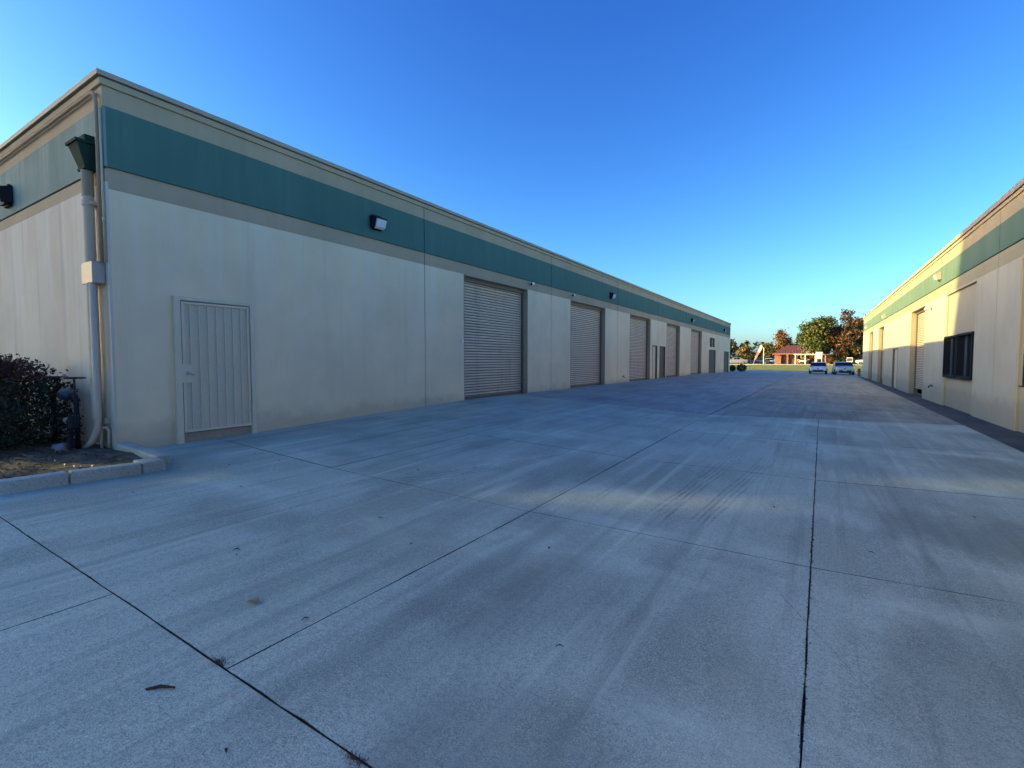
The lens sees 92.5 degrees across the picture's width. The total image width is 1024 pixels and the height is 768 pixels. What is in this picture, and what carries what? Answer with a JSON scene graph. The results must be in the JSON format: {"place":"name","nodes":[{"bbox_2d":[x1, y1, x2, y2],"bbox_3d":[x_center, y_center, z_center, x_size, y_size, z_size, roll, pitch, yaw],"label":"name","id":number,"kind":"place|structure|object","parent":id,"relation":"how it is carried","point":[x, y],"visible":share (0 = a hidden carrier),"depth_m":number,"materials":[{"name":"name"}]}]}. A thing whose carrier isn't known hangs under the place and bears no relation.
{"place":"outdoors","nodes":[
{"label":"outdoors","id":0,"kind":"place"},
{"bbox_2d":[0,426,142,478],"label":"planter soil","id":1,"kind":"structure","parent":0,"point":[47,463],"depth_m":6.74,"materials":[{"name":"brown soil"}]},
{"bbox_2d":[1,374,35,427],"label":"shrub","id":2,"kind":"object","parent":1,"relation":"on","point":[20,403],"visible":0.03,"depth_m":9.06,"materials":[{"name":"green plant"}]},
{"bbox_2d":[0,353,85,450],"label":"shrub","id":3,"kind":"object","parent":1,"relation":"on","point":[9,410],"visible":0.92,"depth_m":7.48,"materials":[{"name":"green plant"}]},
{"bbox_2d":[51,443,67,451],"bbox_3d":[-6.732,0.947,7.332,0.348,0.145,0.209,2,3,32],"label":"stone","id":4,"kind":"object","parent":1,"relation":"on","point":[61,446],"visible":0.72,"depth_m":7.24,"materials":[{"name":"grey stone"}]},
{"bbox_2d":[44,376,85,449],"bbox_3d":[-6.876,0.434,7.569,1.293,1.094,0.296,2,3,32],"label":"backflow valve","id":5,"kind":"object","parent":1,"relation":"on","point":[71,421],"visible":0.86,"depth_m":7.36,"materials":[{"name":"brown metal"}]},
{"bbox_2d":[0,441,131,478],"bbox_3d":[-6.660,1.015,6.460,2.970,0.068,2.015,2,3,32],"label":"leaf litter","id":6,"kind":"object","parent":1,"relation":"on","point":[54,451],"visible":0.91,"depth_m":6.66,"materials":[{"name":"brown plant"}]},
{"bbox_2d":[0,372,1023,767],"bbox_3d":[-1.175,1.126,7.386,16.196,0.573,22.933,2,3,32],"label":"concrete yard","id":7,"kind":"structure","parent":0,"point":[426,582],"depth_m":3.29,"materials":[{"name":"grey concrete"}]},
{"bbox_2d":[0,442,170,494],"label":"kerb","id":8,"kind":"structure","parent":7,"relation":"on","point":[152,461],"depth_m":5.90,"materials":[{"name":"concrete"}]},
{"bbox_2d":[145,684,175,689],"bbox_3d":[-1.676,1.446,2.343,0.132,0.020,0.022,0,3,-8],"label":"twig","id":9,"kind":"object","parent":7,"relation":"on","point":[159,686],"visible":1,"depth_m":2.34,"materials":[{"name":"brown plant"}]},
{"bbox_2d":[209,653,233,669],"bbox_3d":[-1.512,1.441,2.549,0.240,0.012,0.090,2,3,32],"label":"weed tuft","id":10,"kind":"object","parent":7,"relation":"on","point":[217,661],"visible":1,"depth_m":2.55,"materials":[{"name":"green plant"}]},
{"bbox_2d":[248,597,258,603],"bbox_3d":[-1.664,1.393,3.155,0.072,0.018,0.069,-1,3,-12],"label":"fallen leaf","id":11,"kind":"object","parent":7,"relation":"on","point":[255,600],"visible":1,"depth_m":3.15,"materials":[{"name":"brown plant"}]},
{"bbox_2d":[334,745,371,767],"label":"weed tuft","id":12,"kind":"object","parent":7,"relation":"on","point":[354,757],"visible":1,"depth_m":1.97,"materials":[{"name":"green plant"}]},
{"bbox_2d":[796,439,817,767],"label":"joint dirt","id":13,"kind":"structure","parent":7,"relation":"on","point":[802,727],"depth_m":2.85,"materials":[{"name":"black soil"}]},
{"bbox_2d":[0,0,1023,359],"label":"sky","id":14,"kind":"structure","parent":0,"point":[762,168],"materials":[{"name":"blue"}]},
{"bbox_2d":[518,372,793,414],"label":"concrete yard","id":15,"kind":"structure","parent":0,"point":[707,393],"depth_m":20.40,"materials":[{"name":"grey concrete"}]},
{"bbox_2d":[730,357,748,363],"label":"parked car","id":16,"kind":"object","parent":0,"point":[738,360],"visible":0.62,"depth_m":102.24,"materials":[{"name":"grey metal"}]},
{"bbox_2d":[749,358,769,363],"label":"parked car","id":17,"kind":"object","parent":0,"point":[758,360],"visible":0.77,"depth_m":102.39,"materials":[{"name":"metal"}]},
{"bbox_2d":[730,370,861,376],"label":"driveway apron","id":18,"kind":"object","parent":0,"point":[799,373],"visible":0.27,"depth_m":57.94,"materials":[{"name":"concrete"}]},
{"bbox_2d":[808,362,828,373],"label":"parked car","id":19,"kind":"object","parent":18,"relation":"on","point":[818,367],"visible":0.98,"depth_m":57.07,"materials":[{"name":"white metal"}]},
{"bbox_2d":[832,362,855,374],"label":"parked car","id":20,"kind":"object","parent":18,"relation":"on","point":[842,367],"visible":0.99,"depth_m":55.82,"materials":[{"name":"silver metal"}]},
{"bbox_2d":[735,365,861,372],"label":"lawn","id":21,"kind":"structure","parent":0,"point":[788,367],"depth_m":75.99,"materials":[{"name":"green plant"}]},
{"bbox_2d":[730,363,921,393],"bbox_3d":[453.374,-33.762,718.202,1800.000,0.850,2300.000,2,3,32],"label":"ground","id":22,"kind":"structure","parent":0,"point":[919,391],"depth_m":29.63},
{"bbox_2d":[0,68,730,449],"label":"warehouse","id":23,"kind":"structure","parent":22,"relation":"on","point":[172,270],"depth_m":9.48,"materials":[{"name":"beige paint"}]},
{"bbox_2d":[0,184,12,208],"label":"wall light","id":24,"kind":"object","parent":23,"relation":"attached to","point":[6,196],"visible":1,"depth_m":9.53,"materials":[{"name":"brown metal"}]},
{"bbox_2d":[370,214,386,231],"bbox_3d":[-3.145,-3.827,11.610,0.221,0.350,0.397,2,3,32],"label":"wall light","id":25,"kind":"object","parent":23,"relation":"attached to","point":[377,223],"visible":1,"depth_m":11.52,"materials":[{"name":"brown metal"}]},
{"bbox_2d":[464,274,527,399],"bbox_3d":[-0.547,-1.190,16.325,0.280,4.582,3.840,2,3,32],"label":"roll up door","id":26,"kind":"structure","parent":23,"relation":"in","point":[495,313],"depth_m":16.44,"materials":[{"name":"metal"}]},
{"bbox_2d":[570,300,604,387],"bbox_3d":[3.421,-1.498,22.611,0.280,4.582,4.020,2,3,32],"label":"roll up door","id":27,"kind":"structure","parent":23,"relation":"in","point":[587,323],"depth_m":22.92,"materials":[{"name":"metal"}]},
{"bbox_2d":[610,292,615,298],"bbox_3d":[5.074,-4.444,24.631,0.221,0.350,0.397,2,3,32],"label":"wall light","id":28,"kind":"object","parent":23,"relation":"attached to","point":[612,295],"visible":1,"depth_m":24.50,"materials":[{"name":"brown metal"}]},
{"bbox_2d":[629,314,650,380],"bbox_3d":[7.467,-1.811,29.019,0.280,4.582,3.950,2,3,32],"label":"roll up door","id":29,"kind":"structure","parent":23,"relation":"in","point":[640,327],"depth_m":29.56,"materials":[{"name":"metal"}]},
{"bbox_2d":[652,345,656,378],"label":"door","id":30,"kind":"structure","parent":23,"relation":"in","point":[654,348],"depth_m":31.74,"materials":[{"name":"paint"}]},
{"bbox_2d":[659,346,664,377],"bbox_3d":[10.052,-1.325,33.016,0.152,2.420,1.380,2,3,32],"label":"door","id":31,"kind":"structure","parent":23,"relation":"in","point":[662,348],"depth_m":33.19,"materials":[{"name":"grey paint"}]},
{"bbox_2d":[666,323,679,376],"bbox_3d":[11.499,-2.124,35.407,0.280,4.582,3.830,2,3,32],"label":"roll up door","id":32,"kind":"structure","parent":23,"relation":"in","point":[673,331],"depth_m":36.15,"materials":[{"name":"metal"}]},
{"bbox_2d":[690,329,701,374],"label":"roll up door","id":33,"kind":"structure","parent":23,"relation":"in","point":[696,348],"depth_m":42.80,"materials":[{"name":"metal"}]},
{"bbox_2d":[709,349,715,372],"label":"louvred door","id":34,"kind":"structure","parent":23,"relation":"in","point":[712,353],"depth_m":48.40,"materials":[{"name":"grey paint"}]},
{"bbox_2d":[710,337,714,346],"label":"window","id":35,"kind":"structure","parent":23,"relation":"in","point":[712,340],"depth_m":48.39,"materials":[{"name":"grey glass"}]},
{"bbox_2d":[723,351,728,372],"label":"louvred door","id":36,"kind":"structure","parent":23,"relation":"in","point":[726,354],"depth_m":55.50,"materials":[{"name":"grey paint"}]},
{"bbox_2d":[730,365,735,370],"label":"bush","id":37,"kind":"object","parent":22,"relation":"on","point":[732,367],"visible":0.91,"depth_m":60.54,"materials":[{"name":"green plant"}]},
{"bbox_2d":[730,338,739,356],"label":"tree","id":38,"kind":"object","parent":22,"relation":"on","point":[733,347],"visible":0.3,"depth_m":128.03,"materials":[{"name":"green plant"}]},
{"bbox_2d":[736,364,746,371],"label":"bush","id":39,"kind":"object","parent":22,"relation":"on","point":[740,367],"visible":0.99,"depth_m":59.94,"materials":[{"name":"green plant"}]},
{"bbox_2d":[736,344,755,363],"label":"tree","id":40,"kind":"object","parent":22,"relation":"on","point":[746,351],"visible":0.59,"depth_m":125.22,"materials":[{"name":"green plant"}]},
{"bbox_2d":[730,354,771,363],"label":"hedge","id":41,"kind":"object","parent":22,"relation":"on","point":[752,356],"visible":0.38,"depth_m":122.81,"materials":[{"name":"green plant"}]},
{"bbox_2d":[756,343,775,357],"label":"tree","id":42,"kind":"object","parent":22,"relation":"on","point":[768,349],"visible":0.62,"depth_m":124.68,"materials":[{"name":"green plant"}]},
{"bbox_2d":[769,329,793,356],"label":"tree","id":43,"kind":"object","parent":22,"relation":"on","point":[782,339],"visible":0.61,"depth_m":138.71,"materials":[{"name":"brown plant"}]},
{"bbox_2d":[733,342,829,358],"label":"tree belt","id":44,"kind":"object","parent":22,"relation":"on","point":[743,344],"visible":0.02,"depth_m":152.44,"materials":[{"name":"green plant"}]},
{"bbox_2d":[773,345,815,363],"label":"house","id":45,"kind":"structure","parent":22,"relation":"on","point":[785,355],"depth_m":118.49,"materials":[{"name":"brick"}]},
{"bbox_2d":[791,355,794,363],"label":"door","id":46,"kind":"structure","parent":45,"relation":"in","point":[792,356],"depth_m":118.38,"materials":[{"name":"white paint"}]},
{"bbox_2d":[730,364,861,373],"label":"roadside kerb","id":47,"kind":"structure","parent":22,"relation":"on","point":[789,371],"depth_m":66.80,"materials":[{"name":"concrete"}]},
{"bbox_2d":[798,358,808,363],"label":"parked car","id":48,"kind":"object","parent":22,"relation":"on","point":[801,360],"visible":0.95,"depth_m":111.23,"materials":[{"name":"white metal"}]},
{"bbox_2d":[794,354,836,363],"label":"canopy","id":49,"kind":"object","parent":22,"relation":"on","point":[825,358],"visible":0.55,"depth_m":110.34,"materials":[{"name":"wood"}]},
{"bbox_2d":[794,315,839,361],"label":"tree","id":50,"kind":"object","parent":22,"relation":"on","point":[815,332],"visible":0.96,"depth_m":104.94,"materials":[{"name":"green plant"}]},
{"bbox_2d":[824,309,863,361],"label":"tree","id":51,"kind":"object","parent":22,"relation":"on","point":[849,331],"visible":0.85,"depth_m":102.64,"materials":[{"name":"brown plant"}]},
{"bbox_2d":[830,353,862,363],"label":"hedge","id":52,"kind":"object","parent":22,"relation":"on","point":[832,357],"visible":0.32,"depth_m":103.92,"materials":[{"name":"green plant"}]},
{"bbox_2d":[838,338,862,357],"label":"tree","id":53,"kind":"object","parent":22,"relation":"on","point":[855,351],"visible":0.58,"depth_m":101.70,"materials":[{"name":"green plant"}]},
{"bbox_2d":[862,178,1023,432],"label":"warehouse","id":54,"kind":"structure","parent":22,"relation":"on","point":[959,345],"depth_m":16.26,"materials":[{"name":"beige paint"}]},
{"bbox_2d":[868,331,872,379],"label":"roll up door","id":55,"kind":"structure","parent":54,"relation":"in","point":[871,333],"depth_m":44.91,"materials":[{"name":"metal"}]},
{"bbox_2d":[877,326,883,381],"bbox_3d":[27.915,-2.004,36.903,0.310,4.795,3.600,2,3,32],"label":"roll up door","id":56,"kind":"structure","parent":54,"relation":"in","point":[881,330],"depth_m":38.34,"materials":[{"name":"metal"}]},
{"bbox_2d":[891,348,897,388],"bbox_3d":[23.670,-0.889,30.227,0.152,2.620,2.200,2,3,32],"label":"door","id":57,"kind":"structure","parent":54,"relation":"in","point":[895,351],"depth_m":30.84,"materials":[{"name":"paint"}]},
{"bbox_2d":[908,305,925,395],"bbox_3d":[19.872,-1.366,23.873,0.310,4.795,3.850,2,3,32],"label":"roll up door","id":58,"kind":"structure","parent":54,"relation":"in","point":[918,315],"depth_m":25.29,"materials":[{"name":"metal"}]},
{"bbox_2d":[933,272,941,281],"bbox_3d":[17.119,-4.316,19.755,0.221,0.350,0.397,2,3,32],"label":"wall light","id":59,"kind":"object","parent":54,"relation":"attached to","point":[937,276],"visible":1,"depth_m":19.61,"materials":[{"name":"metal"}]},
{"bbox_2d":[942,335,956,377],"bbox_3d":[16.109,-0.997,17.917,0.264,1.520,1.902,2,3,32],"label":"window","id":60,"kind":"structure","parent":54,"relation":"in","point":[950,342],"depth_m":18.53,"materials":[{"name":"black glass"}]},
{"bbox_2d":[955,331,973,379],"bbox_3d":[15.043,-0.922,16.190,0.264,1.540,1.922,2,3,32],"label":"window","id":61,"kind":"structure","parent":54,"relation":"in","point":[965,341],"depth_m":16.67,"materials":[{"name":"black glass"}]},
{"bbox_2d":[1018,356,1023,386],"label":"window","id":62,"kind":"structure","parent":54,"relation":"in","point":[1023,356],"depth_m":11.68,"materials":[{"name":"black glass"}]},
{"bbox_2d":[765,374,900,396],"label":"driveway","id":63,"kind":"structure","parent":0,"point":[837,384],"depth_m":30.53,"materials":[{"name":"concrete"}]},
{"bbox_2d":[710,388,963,425],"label":"old pavement","id":64,"kind":"structure","parent":0,"point":[777,403],"depth_m":16.19,"materials":[{"name":"concrete"}]},
{"bbox_2d":[859,377,1023,452],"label":"asphalt strip","id":65,"kind":"object","parent":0,"point":[1011,438],"visible":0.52,"depth_m":13.86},
{"label":"pavement","id":66,"kind":"structure","parent":0,"visible":0},
{"bbox_2d":[753,345,762,363],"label":"feather flag","id":67,"kind":"object","parent":66,"relation":"on","point":[759,350],"visible":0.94,"depth_m":91.43,"materials":[{"name":"white fabric"}]},
{"bbox_2d":[816,352,821,361],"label":"sign","id":68,"kind":"object","parent":66,"relation":"on","point":[818,355],"visible":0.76,"depth_m":85.12,"materials":[{"name":"white"}]}
]}

